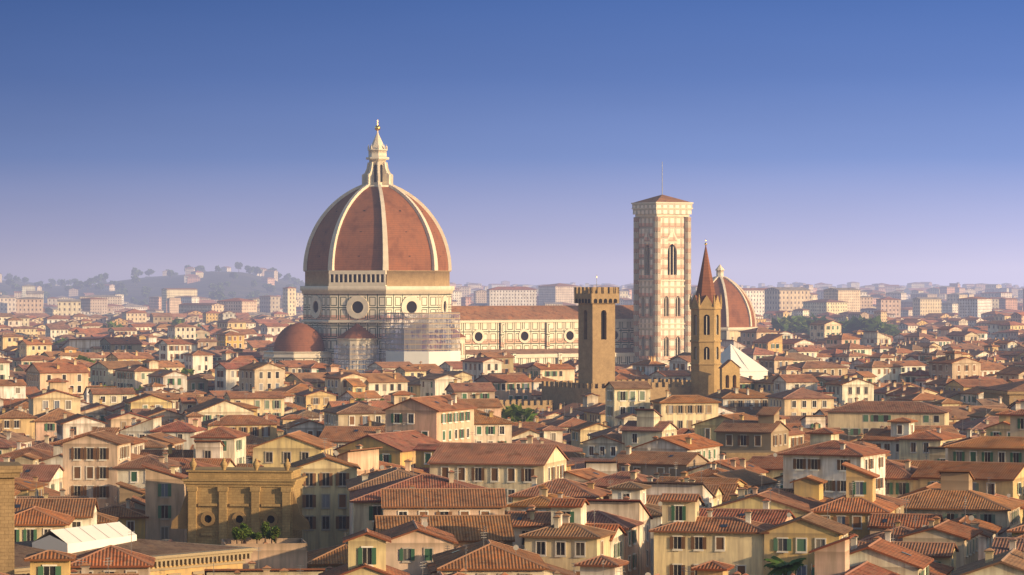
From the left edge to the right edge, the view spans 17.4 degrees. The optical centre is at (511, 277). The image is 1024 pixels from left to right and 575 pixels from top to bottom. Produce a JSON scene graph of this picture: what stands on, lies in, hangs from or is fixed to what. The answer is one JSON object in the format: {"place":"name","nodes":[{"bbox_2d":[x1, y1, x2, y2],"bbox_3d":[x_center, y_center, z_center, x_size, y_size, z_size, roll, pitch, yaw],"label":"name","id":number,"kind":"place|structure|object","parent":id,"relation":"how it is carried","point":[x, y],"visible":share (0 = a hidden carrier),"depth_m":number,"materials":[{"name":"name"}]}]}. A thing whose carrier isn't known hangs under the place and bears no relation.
{"place":"outdoors","nodes":[
{"label":"outdoors","id":0,"kind":"place"},
{"bbox_2d":[0,271,300,304],"bbox_3d":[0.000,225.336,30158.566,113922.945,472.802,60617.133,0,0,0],"label":"terrain","id":1,"kind":"structure","parent":0,"point":[241,287],"depth_m":4870.47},
{"bbox_2d":[0,262,901,574],"bbox_3d":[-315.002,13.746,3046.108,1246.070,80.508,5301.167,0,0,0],"label":"tree","id":2,"kind":"object","parent":1,"relation":"on","point":[792,324],"depth_m":2235.27,"materials":[{"name":"green plant"}]},
{"bbox_2d":[263,120,692,372],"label":"cathedral","id":3,"kind":"structure","parent":1,"relation":"on","point":[377,270],"depth_m":1337.48,"materials":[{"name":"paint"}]},
{"bbox_2d":[0,361,1023,574],"bbox_3d":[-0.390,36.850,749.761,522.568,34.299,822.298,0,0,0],"label":"town","id":4,"kind":"object","parent":1,"relation":"on","point":[846,475],"visible":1,"depth_m":529.28,"materials":[{"name":"tile"}]},
{"bbox_2d":[0,320,1023,403],"bbox_3d":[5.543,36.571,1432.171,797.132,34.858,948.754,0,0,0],"label":"town","id":5,"kind":"object","parent":1,"relation":"on","point":[950,357],"visible":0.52,"depth_m":1161.12,"materials":[{"name":"paint"}]},
{"bbox_2d":[0,308,1023,341],"bbox_3d":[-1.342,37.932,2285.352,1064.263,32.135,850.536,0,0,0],"label":"town","id":6,"kind":"object","parent":1,"relation":"on","point":[997,324],"visible":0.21,"depth_m":2353.50,"materials":[{"name":"paint"}]},
{"bbox_2d":[0,266,1023,319],"bbox_3d":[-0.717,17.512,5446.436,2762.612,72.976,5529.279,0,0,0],"label":"distant town","id":7,"kind":"object","parent":1,"relation":"on","point":[922,299],"visible":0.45,"depth_m":3250.23,"materials":[{"name":"paint"}]},
{"bbox_2d":[499,275,690,412],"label":"fortified palace","id":8,"kind":"structure","parent":1,"relation":"on","point":[596,339],"depth_m":991.63,"materials":[{"name":"stone"}]},
{"bbox_2d":[689,240,721,396],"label":"bell tower","id":9,"kind":"structure","parent":1,"relation":"on","point":[705,305],"depth_m":1001.96,"materials":[{"name":"brown stone"}]},
{"bbox_2d":[691,265,757,342],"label":"dome","id":10,"kind":"structure","parent":1,"relation":"on","point":[737,313],"depth_m":1598.60,"materials":[{"name":"tile"}]},
{"bbox_2d":[718,359,740,389],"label":"bell gable","id":11,"kind":"structure","parent":1,"relation":"on","point":[729,374],"depth_m":994.11,"materials":[{"name":"beige stone"}]},
{"bbox_2d":[0,0,1023,287],"label":"sky","id":12,"kind":"structure","parent":0,"point":[834,142],"materials":[{"name":"blue"}]},
{"bbox_2d":[721,344,767,379],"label":"roof","id":13,"kind":"object","parent":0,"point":[748,365],"visible":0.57,"depth_m":1098.05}
]}

